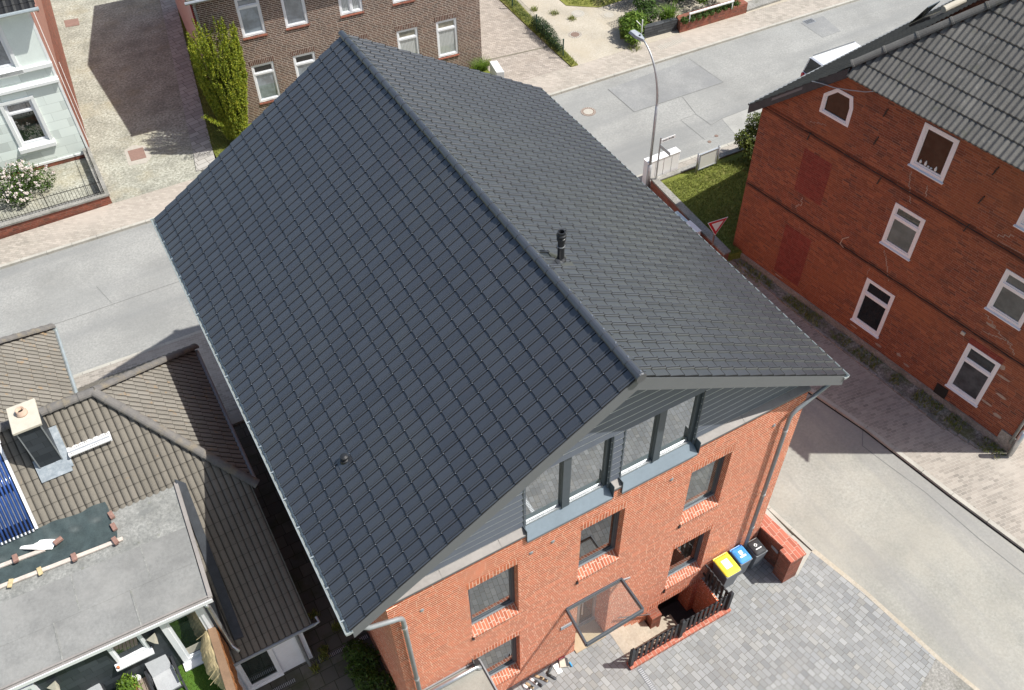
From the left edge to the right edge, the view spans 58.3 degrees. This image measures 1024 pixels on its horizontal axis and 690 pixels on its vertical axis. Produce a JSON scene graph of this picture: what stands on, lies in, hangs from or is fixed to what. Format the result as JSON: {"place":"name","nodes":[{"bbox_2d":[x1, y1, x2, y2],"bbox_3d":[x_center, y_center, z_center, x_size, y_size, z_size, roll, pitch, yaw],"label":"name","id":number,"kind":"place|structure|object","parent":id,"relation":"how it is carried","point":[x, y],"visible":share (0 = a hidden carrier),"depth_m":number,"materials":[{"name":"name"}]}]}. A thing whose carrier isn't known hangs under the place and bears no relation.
{"place":"outdoors","nodes":[
{"label":"outdoors","id":0,"kind":"place"},
{"bbox_2d":[0,158,98,238],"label":"gravel bed","id":1,"kind":"object","parent":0,"point":[74,174],"visible":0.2,"depth_m":40.04,"materials":[{"name":"gravel"}]},
{"bbox_2d":[0,159,55,208],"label":"rose bush","id":2,"kind":"object","parent":1,"relation":"on","point":[17,179],"visible":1,"depth_m":39.07,"materials":[{"name":"white plant"}]},
{"bbox_2d":[0,147,111,238],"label":"wall","id":3,"kind":"structure","parent":1,"relation":"on","point":[23,223],"depth_m":38.53,"materials":[{"name":"brick"}]},
{"bbox_2d":[0,135,103,221],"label":"iron fence","id":4,"kind":"object","parent":3,"relation":"on","point":[57,194],"visible":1,"depth_m":38.22,"materials":[{"name":"metal"}]},
{"bbox_2d":[50,0,200,204],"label":"gravel drive","id":5,"kind":"structure","parent":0,"point":[119,60],"depth_m":45.09,"materials":[{"name":"beige gravel"}]},
{"bbox_2d":[0,0,89,176],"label":"green house","id":6,"kind":"structure","parent":5,"relation":"on","point":[41,122],"depth_m":39.19,"materials":[{"name":"paint"}]},
{"bbox_2d":[0,25,23,78],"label":"window","id":7,"kind":"structure","parent":6,"relation":"in","point":[7,57],"depth_m":37.33,"materials":[{"name":"white plastic"}]},
{"bbox_2d":[0,95,56,153],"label":"window","id":8,"kind":"structure","parent":6,"relation":"in","point":[24,114],"depth_m":39.44,"materials":[{"name":"white plastic"}]},
{"bbox_2d":[124,145,150,165],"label":"inspection cover","id":9,"kind":"object","parent":5,"relation":"on","point":[136,154],"visible":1,"depth_m":41.57,"materials":[{"name":"concrete"}]},
{"bbox_2d":[136,677,150,689],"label":"garden table","id":10,"kind":"object","parent":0,"point":[146,684],"visible":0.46,"depth_m":21.64,"materials":[{"name":"brown wood"}]},
{"bbox_2d":[116,671,142,689],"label":"potted plant","id":11,"kind":"object","parent":10,"relation":"on","point":[130,683],"visible":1,"depth_m":21.20,"materials":[{"name":"green plant"}]},
{"bbox_2d":[160,0,214,171],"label":"edging path","id":12,"kind":"structure","parent":0,"point":[204,156],"depth_m":45.02,"materials":[{"name":"stone"}]},
{"bbox_2d":[233,421,395,689],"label":"alley paving","id":13,"kind":"structure","parent":0,"point":[330,675],"depth_m":26.96,"materials":[{"name":"grey concrete"}]},
{"bbox_2d":[141,663,245,689],"bbox_3d":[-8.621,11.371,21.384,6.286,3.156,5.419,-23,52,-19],"label":"lawn","id":14,"kind":"structure","parent":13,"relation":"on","point":[197,678],"depth_m":22.23,"materials":[{"name":"green plant"}]},
{"bbox_2d":[144,655,187,689],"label":"garden chair","id":15,"kind":"object","parent":14,"relation":"on","point":[160,674],"visible":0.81,"depth_m":21.79,"materials":[{"name":"white wood"}]},
{"bbox_2d":[208,624,242,689],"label":"timber screen","id":16,"kind":"object","parent":14,"relation":"on","point":[228,671],"visible":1,"depth_m":21.62,"materials":[{"name":"brown wood"}]},
{"bbox_2d":[198,630,225,689],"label":"reed mat","id":17,"kind":"object","parent":16,"relation":"hanging from","point":[209,659],"visible":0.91,"depth_m":21.61,"materials":[{"name":"wicker"}]},
{"bbox_2d":[308,607,342,673],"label":"weeds","id":18,"kind":"object","parent":13,"relation":"on","point":[322,652],"visible":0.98,"depth_m":25.83,"materials":[{"name":"plant"}]},
{"bbox_2d":[317,633,369,663],"bbox_3d":[-4.752,8.583,25.944,1.530,0.059,0.140,-23,52,-19],"label":"drain channel","id":19,"kind":"object","parent":13,"relation":"on","point":[339,650],"visible":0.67,"depth_m":25.87,"materials":[{"name":"black paint"}]},
{"bbox_2d":[342,638,395,689],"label":"alley shrub","id":20,"kind":"object","parent":13,"relation":"on","point":[363,669],"visible":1,"depth_m":24.89,"materials":[{"name":"green plant"}]},
{"bbox_2d":[74,332,766,509],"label":"pavement","id":21,"kind":"structure","parent":0,"point":[218,378],"depth_m":33.08,"materials":[{"name":"concrete"}]},
{"bbox_2d":[0,323,319,689],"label":"tiled house","id":22,"kind":"structure","parent":21,"relation":"on","point":[151,454],"depth_m":22.22,"materials":[{"name":"tile"}]},
{"bbox_2d":[0,502,116,583],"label":"tarpaulin","id":23,"kind":"object","parent":22,"relation":"on","point":[87,529],"visible":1,"depth_m":21.67,"materials":[{"name":"teal plastic"}]},
{"bbox_2d":[0,550,44,567],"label":"plank","id":24,"kind":"object","parent":23,"relation":"on","point":[20,558],"visible":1,"depth_m":21.40,"materials":[{"name":"wood"}]},
{"bbox_2d":[20,539,54,549],"bbox_3d":[-11.236,4.698,21.558,1.109,0.090,0.261,-3,48,-2],"label":"cloth","id":25,"kind":"object","parent":23,"relation":"on","point":[44,544],"visible":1,"depth_m":21.57,"materials":[{"name":"fabric"}]},
{"bbox_2d":[0,537,122,588],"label":"plank","id":26,"kind":"object","parent":23,"relation":"on","point":[60,563],"visible":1,"depth_m":21.35,"materials":[{"name":"wood"}]},
{"bbox_2d":[107,634,154,671],"bbox_3d":[-8.719,6.943,20.880,0.860,0.940,0.210,-23,52,-19],"label":"bench","id":27,"kind":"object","parent":22,"relation":"in","point":[146,651],"depth_m":21.03,"materials":[{"name":"white plastic"}]},
{"bbox_2d":[159,607,213,671],"bbox_3d":[-7.563,6.918,21.776,1.060,2.220,0.310,-23,52,-19],"label":"patio door","id":28,"kind":"structure","parent":22,"relation":"in","point":[183,632],"depth_m":21.74,"materials":[{"name":"white plastic"}]},
{"bbox_2d":[236,648,283,689],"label":"window","id":29,"kind":"structure","parent":22,"relation":"in","point":[256,672],"depth_m":24.64,"materials":[{"name":"white plastic"}]},
{"bbox_2d":[0,0,847,264],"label":"pavement","id":30,"kind":"structure","parent":0,"point":[109,217],"depth_m":45.01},
{"bbox_2d":[178,0,687,157],"bbox_3d":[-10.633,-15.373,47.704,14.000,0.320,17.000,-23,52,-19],"label":"grass verge","id":31,"kind":"object","parent":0,"point":[212,131],"depth_m":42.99,"materials":[{"name":"plant"}]},
{"bbox_2d":[185,15,247,139],"bbox_3d":[-12.653,-11.251,39.945,2.641,5.852,2.172,-23,52,-19],"label":"yew tree","id":32,"kind":"object","parent":31,"relation":"on","point":[224,89],"visible":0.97,"depth_m":39.16,"materials":[{"name":"green plant"}]},
{"bbox_2d":[175,0,481,123],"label":"brown brick house","id":33,"kind":"structure","parent":31,"relation":"on","point":[285,44],"depth_m":41.84,"materials":[{"name":"brick"}]},
{"bbox_2d":[234,0,267,40],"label":"window","id":34,"kind":"structure","parent":33,"relation":"in","point":[249,13],"depth_m":39.71,"materials":[{"name":"white plastic"}]},
{"bbox_2d":[248,56,280,104],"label":"window","id":35,"kind":"structure","parent":33,"relation":"in","point":[263,69],"depth_m":41.92,"materials":[{"name":"white plastic"}]},
{"bbox_2d":[280,0,309,30],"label":"window","id":36,"kind":"structure","parent":33,"relation":"in","point":[294,11],"depth_m":40.38,"materials":[{"name":"white plastic"}]},
{"bbox_2d":[290,46,315,77],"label":"window","id":37,"kind":"structure","parent":33,"relation":"in","point":[303,58],"depth_m":42.01,"materials":[{"name":"white plastic"}]},
{"bbox_2d":[338,0,364,17],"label":"window","id":38,"kind":"structure","parent":33,"relation":"in","point":[345,6],"depth_m":41.25,"materials":[{"name":"white plastic"}]},
{"bbox_2d":[395,21,419,53],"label":"window","id":39,"kind":"structure","parent":33,"relation":"in","point":[407,34],"depth_m":43.44,"materials":[{"name":"white plastic"}]},
{"bbox_2d":[434,12,459,59],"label":"window","id":40,"kind":"structure","parent":33,"relation":"in","point":[446,25],"depth_m":44.27,"materials":[{"name":"white plastic"}]},
{"bbox_2d":[468,57,490,71],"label":"grass tuft","id":41,"kind":"object","parent":31,"relation":"on","point":[481,65],"visible":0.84,"depth_m":45.58,"materials":[{"name":"green plant"}]},
{"bbox_2d":[490,61,503,77],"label":"utility cabinet","id":42,"kind":"object","parent":31,"relation":"on","point":[496,68],"visible":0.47,"depth_m":44.04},
{"bbox_2d":[0,0,949,374],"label":"street","id":43,"kind":"structure","parent":0,"point":[62,292],"depth_m":40.89,"materials":[{"name":"grey asphalt"}]},
{"bbox_2d":[609,59,721,111],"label":"asphalt patch","id":44,"kind":"object","parent":43,"relation":"on","point":[678,80],"visible":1,"depth_m":44.82,"materials":[{"name":"asphalt"}]},
{"bbox_2d":[722,109,761,136],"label":"asphalt patch","id":45,"kind":"object","parent":43,"relation":"on","point":[735,122],"visible":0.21,"depth_m":42.78,"materials":[{"name":"asphalt"}]},
{"bbox_2d":[801,16,839,36],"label":"asphalt patch","id":46,"kind":"object","parent":43,"relation":"on","point":[822,26],"visible":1,"depth_m":48.22,"materials":[{"name":"asphalt"}]},
{"bbox_2d":[800,41,859,76],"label":"parked van","id":47,"kind":"object","parent":43,"relation":"on","point":[816,62],"visible":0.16,"depth_m":43.20,"materials":[{"name":"silver metal"}]},
{"bbox_2d":[479,0,568,81],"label":"driveway paving","id":48,"kind":"structure","parent":0,"point":[505,30],"depth_m":47.30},
{"bbox_2d":[500,0,577,66],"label":"grass verge","id":49,"kind":"object","parent":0,"point":[544,41],"depth_m":48.39,"materials":[{"name":"plant"}]},
{"bbox_2d":[531,16,562,50],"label":"hedge","id":50,"kind":"object","parent":49,"relation":"on","point":[539,25],"visible":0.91,"depth_m":47.14,"materials":[{"name":"green plant"}]},
{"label":"fence post","id":51,"kind":"object","parent":49,"relation":"on","visible":0},
{"bbox_2d":[506,0,561,45],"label":"wire fence","id":52,"kind":"object","parent":51,"relation":"attached to","point":[554,36],"visible":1,"depth_m":47.93,"materials":[{"name":"metal"}]},
{"bbox_2d":[519,0,634,64],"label":"sandy driveway","id":53,"kind":"structure","parent":0,"point":[599,38],"depth_m":48.22,"materials":[{"name":"sand"}]},
{"bbox_2d":[560,0,621,7],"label":"lawn patch","id":54,"kind":"object","parent":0,"point":[599,4],"visible":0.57,"depth_m":50.08,"materials":[{"name":"green plant"}]},
{"bbox_2d":[592,0,788,45],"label":"garden ground","id":55,"kind":"structure","parent":0,"point":[693,5],"depth_m":49.61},
{"bbox_2d":[617,9,648,45],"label":"bright bush","id":56,"kind":"object","parent":55,"relation":"on","point":[629,23],"visible":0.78,"depth_m":46.88,"materials":[{"name":"green plant"}]},
{"bbox_2d":[632,0,658,22],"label":"dark shrub","id":57,"kind":"object","parent":55,"relation":"on","point":[645,9],"visible":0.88,"depth_m":47.60,"materials":[{"name":"green plant"}]},
{"bbox_2d":[642,17,677,37],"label":"slate stone wall","id":58,"kind":"structure","parent":55,"relation":"on","point":[659,27],"depth_m":47.54,"materials":[{"name":"stone"}]},
{"bbox_2d":[677,0,747,32],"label":"planter wall","id":59,"kind":"structure","parent":55,"relation":"on","point":[730,12],"depth_m":48.21,"materials":[{"name":"brick"}]},
{"bbox_2d":[680,0,740,24],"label":"ivy","id":60,"kind":"object","parent":59,"relation":"on","point":[705,13],"visible":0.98,"depth_m":47.89,"materials":[{"name":"green plant"}]},
{"bbox_2d":[746,0,780,11],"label":"garden edge","id":61,"kind":"object","parent":55,"relation":"on","point":[753,4],"visible":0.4,"depth_m":49.58,"materials":[{"name":"concrete"}]},
{"bbox_2d":[661,148,751,260],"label":"lawn","id":62,"kind":"structure","parent":0,"point":[732,255],"depth_m":38.60,"materials":[{"name":"green plant"}]},
{"bbox_2d":[695,145,720,172],"bbox_3d":[8.367,-7.904,39.287,1.185,1.060,0.100,-23,52,-19],"label":"notice board","id":63,"kind":"object","parent":62,"relation":"on","point":[707,158],"visible":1,"depth_m":39.19,"materials":[{"name":"metal"}]},
{"bbox_2d":[734,111,760,162],"bbox_3d":[10.546,-8.969,39.389,2.145,2.200,2.035,-23,52,-19],"label":"laurel bush","id":64,"kind":"object","parent":62,"relation":"on","point":[746,142],"visible":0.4,"depth_m":39.18,"materials":[{"name":"green plant"}]},
{"bbox_2d":[507,552,935,689],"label":"yard paving","id":65,"kind":"structure","parent":0,"point":[816,623],"depth_m":25.68,"materials":[{"name":"grey stone"}]},
{"bbox_2d":[521,671,549,689],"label":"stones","id":66,"kind":"object","parent":65,"relation":"on","point":[542,674],"visible":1,"depth_m":25.18,"materials":[{"name":"stone"}]},
{"bbox_2d":[637,666,656,689],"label":"drain channel","id":67,"kind":"object","parent":65,"relation":"on","point":[645,677],"visible":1,"depth_m":25.20,"materials":[{"name":"metal"}]},
{"bbox_2d":[610,578,721,659],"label":"cellar stairs","id":68,"kind":"structure","parent":65,"relation":"in","point":[628,638],"depth_m":26.98,"materials":[{"name":"stone"}]},
{"bbox_2d":[627,607,730,669],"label":"wall","id":69,"kind":"structure","parent":65,"relation":"on","point":[676,640],"depth_m":25.86,"materials":[{"name":"brick"}]},
{"bbox_2d":[628,564,733,666],"bbox_3d":[4.451,7.528,25.858,3.440,0.990,1.185,-23,52,-19],"label":"picket fence","id":70,"kind":"object","parent":69,"relation":"on","point":[683,625],"visible":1,"depth_m":25.70,"materials":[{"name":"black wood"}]},
{"bbox_2d":[708,552,741,589],"bbox_3d":[6.159,6.623,26.670,0.540,1.133,0.701,-23,52,-19],"label":"wheelie bin","id":71,"kind":"object","parent":65,"relation":"on","point":[726,570],"visible":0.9,"depth_m":26.30,"materials":[{"name":"plastic"}]},
{"bbox_2d":[729,544,752,575],"bbox_3d":[6.627,6.366,26.937,0.440,1.063,0.581,-23,52,-19],"label":"wheelie bin","id":72,"kind":"object","parent":65,"relation":"on","point":[742,558],"visible":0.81,"depth_m":26.55,"materials":[{"name":"plastic"}]},
{"bbox_2d":[746,537,767,568],"bbox_3d":[7.122,6.180,27.093,0.420,1.063,0.553,-23,52,-19],"label":"wheelie bin","id":73,"kind":"object","parent":65,"relation":"on","point":[756,550],"visible":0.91,"depth_m":26.73,"materials":[{"name":"plastic"}]},
{"bbox_2d":[757,514,805,582],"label":"garden wall","id":74,"kind":"structure","parent":65,"relation":"on","point":[785,554],"depth_m":26.72,"materials":[{"name":"brick"}]},
{"bbox_2d":[790,535,810,574],"bbox_3d":[8.481,6.327,27.843,0.950,0.306,1.360,-23,52,-19],"label":"concrete strip","id":75,"kind":"object","parent":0,"point":[804,548],"visible":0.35,"depth_m":27.70,"materials":[{"name":"concrete"}]},
{"bbox_2d":[639,138,1023,543],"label":"pavement","id":76,"kind":"structure","parent":0,"point":[989,485],"depth_m":30.28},
{"bbox_2d":[629,29,658,187],"bbox_3d":[5.267,-9.541,37.630,0.335,6.412,2.164,-23,52,-19],"label":"street lamp","id":77,"kind":"object","parent":76,"relation":"on","point":[635,34],"visible":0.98,"depth_m":36.41,"materials":[{"name":"metal"}]},
{"bbox_2d":[642,153,664,185],"bbox_3d":[5.998,-7.429,39.141,0.824,1.320,0.360,-23,52,-19],"label":"distribution cabinet","id":78,"kind":"object","parent":76,"relation":"on","point":[654,164],"visible":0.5,"depth_m":38.84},
{"bbox_2d":[655,134,675,178],"bbox_3d":[6.536,-7.423,38.164,0.773,2.750,0.735,-23,52,-19],"label":"street name sign","id":79,"kind":"object","parent":76,"relation":"on","point":[665,150],"visible":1,"depth_m":37.49,"materials":[{"name":"metal"}]},
{"bbox_2d":[660,147,680,174],"bbox_3d":[6.724,-7.744,39.408,0.834,1.320,0.360,-23,52,-19],"label":"distribution cabinet","id":80,"kind":"object","parent":76,"relation":"on","point":[670,162],"visible":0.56,"depth_m":39.07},
{"bbox_2d":[650,147,742,259],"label":"retaining wall","id":81,"kind":"structure","parent":76,"relation":"on","point":[664,193],"depth_m":37.97,"materials":[{"name":"concrete"}]},
{"bbox_2d":[708,217,727,246],"bbox_3d":[7.830,-4.108,35.668,0.901,2.000,0.088,-18,50,-15],"label":"give way sign","id":82,"kind":"object","parent":76,"relation":"on","point":[715,226],"visible":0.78,"depth_m":35.09,"materials":[{"name":"metal"}]},
{"bbox_2d":[736,258,1006,457],"bbox_3d":[12.264,0.256,33.183,0.780,0.330,12.300,-30,54,-23],"label":"gravel strip","id":83,"kind":"object","parent":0,"point":[905,387],"visible":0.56,"depth_m":32.12,"materials":[{"name":"gravel"}]},
{"bbox_2d":[732,259,978,448],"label":"edging stones","id":84,"kind":"object","parent":83,"relation":"on","point":[906,398],"visible":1,"depth_m":32.59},
{"bbox_2d":[733,261,1003,459],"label":"weeds","id":85,"kind":"object","parent":83,"relation":"on","point":[870,365],"visible":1,"depth_m":32.74,"materials":[{"name":"plant"}]},
{"bbox_2d":[811,549,979,689],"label":"edge strip","id":86,"kind":"object","parent":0,"point":[886,611],"visible":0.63,"depth_m":26.29,"materials":[{"name":"concrete"}]},
{"bbox_2d":[768,393,1023,689],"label":"side street","id":87,"kind":"structure","parent":0,"point":[937,578],"depth_m":27.92,"materials":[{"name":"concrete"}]},
{"bbox_2d":[808,392,1023,552],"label":"gutter gap","id":88,"kind":"object","parent":87,"relation":"on","point":[921,475],"visible":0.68,"depth_m":29.54,"materials":[{"name":"asphalt"}]},
{"bbox_2d":[862,430,1023,573],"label":"asphalt seam","id":89,"kind":"object","parent":87,"relation":"on","point":[937,502],"visible":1,"depth_m":28.88,"materials":[{"name":"asphalt"}]},
{"bbox_2d":[919,659,973,689],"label":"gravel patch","id":90,"kind":"object","parent":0,"point":[940,676],"visible":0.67,"depth_m":25.03,"materials":[{"name":"gravel"}]},
{"label":"ground","id":91,"kind":"structure","parent":0,"visible":0},
{"bbox_2d":[73,330,202,377],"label":"kerb","id":92,"kind":"structure","parent":91,"relation":"on","point":[136,354],"depth_m":33.49,"materials":[{"name":"concrete"}]},
{"bbox_2d":[0,0,858,269],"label":"kerb","id":93,"kind":"structure","parent":91,"relation":"on","point":[66,246],"depth_m":45.18,"materials":[{"name":"concrete"}]},
{"bbox_2d":[150,30,849,689],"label":"brick house","id":94,"kind":"structure","parent":91,"relation":"on","point":[520,378],"depth_m":21.04,"materials":[{"name":"red brick"}]},
{"bbox_2d":[468,566,519,637],"bbox_3d":[-0.451,5.808,21.069,1.250,2.420,0.295,-23,52,-19],"label":"window","id":95,"kind":"structure","parent":94,"relation":"in","point":[492,603],"depth_m":21.51,"materials":[{"name":"grey glass"}]},
{"bbox_2d":[476,637,520,686],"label":"window","id":96,"kind":"structure","parent":94,"relation":"in","point":[500,663],"depth_m":24.19,"materials":[{"name":"grey glass"}]},
{"bbox_2d":[523,436,614,542],"bbox_3d":[1.186,3.005,19.402,2.190,2.210,0.350,-23,52,-19],"label":"attic window","id":97,"kind":"structure","parent":94,"relation":"in","point":[571,488],"depth_m":19.71,"materials":[{"name":"glass"}]},
{"bbox_2d":[576,596,596,626],"bbox_3d":[1.900,7.130,25.205,1.020,2.780,0.148,-23,52,-19],"label":"door","id":98,"kind":"structure","parent":94,"relation":"in","point":[586,610],"depth_m":25.82,"materials":[{"name":"grey glass"}]},
{"bbox_2d":[577,511,619,581],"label":"window","id":99,"kind":"structure","parent":94,"relation":"in","point":[598,540],"depth_m":22.45,"materials":[{"name":"grey glass"}]},
{"bbox_2d":[619,391,705,493],"bbox_3d":[3.272,2.098,20.168,2.090,2.210,0.350,-23,52,-19],"label":"attic window","id":100,"kind":"structure","parent":94,"relation":"in","point":[658,444],"depth_m":20.46,"materials":[{"name":"glass"}]},
{"bbox_2d":[665,533,703,590],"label":"window","id":101,"kind":"structure","parent":94,"relation":"in","point":[684,564],"depth_m":26.17,"materials":[{"name":"grey glass"}]},
{"bbox_2d":[680,456,724,525],"bbox_3d":[4.768,3.540,22.986,1.220,2.420,0.295,-23,52,-19],"label":"window","id":102,"kind":"structure","parent":94,"relation":"in","point":[700,498],"depth_m":23.47,"materials":[{"name":"grey glass"}]},
{"bbox_2d":[767,505,814,550],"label":"kerb","id":103,"kind":"structure","parent":91,"relation":"on","point":[793,531],"depth_m":28.25,"materials":[{"name":"concrete"}]},
{"bbox_2d":[733,0,1023,456],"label":"old brick house","id":104,"kind":"structure","parent":91,"relation":"on","point":[881,215],"depth_m":29.03,"materials":[{"name":"brick"}]},
{"bbox_2d":[819,84,856,127],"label":"window","id":105,"kind":"structure","parent":104,"relation":"in","point":[836,104],"depth_m":29.06,"materials":[{"name":"white plastic"}]},
{"bbox_2d":[850,272,897,338],"bbox_3d":[12.537,-1.375,31.778,0.226,2.310,1.213,-29,54,-22],"label":"window","id":106,"kind":"structure","parent":104,"relation":"in","point":[876,299],"depth_m":31.77,"materials":[{"name":"white plastic"}]},
{"bbox_2d":[879,196,928,261],"bbox_3d":[12.474,-3.706,29.188,0.220,1.920,1.172,-29,54,-22],"label":"window","id":107,"kind":"structure","parent":104,"relation":"in","point":[906,222],"depth_m":29.18,"materials":[{"name":"white plastic"}]},
{"bbox_2d":[907,122,959,184],"bbox_3d":[12.429,-5.655,27.007,0.224,1.530,1.223,-29,54,-22],"label":"window","id":108,"kind":"structure","parent":104,"relation":"in","point":[935,149],"depth_m":27.02,"materials":[{"name":"white plastic"}]},
{"bbox_2d":[945,338,1003,407],"bbox_3d":[14.911,0.882,29.595,0.227,2.350,1.223,-29,54,-22],"label":"window","id":109,"kind":"structure","parent":104,"relation":"in","point":[977,366],"depth_m":29.58,"materials":[{"name":"white plastic"}]},
{"bbox_2d":[984,262,1023,330],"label":"window","id":110,"kind":"structure","parent":104,"relation":"in","point":[1006,302],"depth_m":27.25,"materials":[{"name":"white plastic"}]},
{"bbox_2d":[809,388,1023,549],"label":"kerb","id":111,"kind":"structure","parent":91,"relation":"on","point":[943,487],"depth_m":29.56,"materials":[{"name":"concrete"}]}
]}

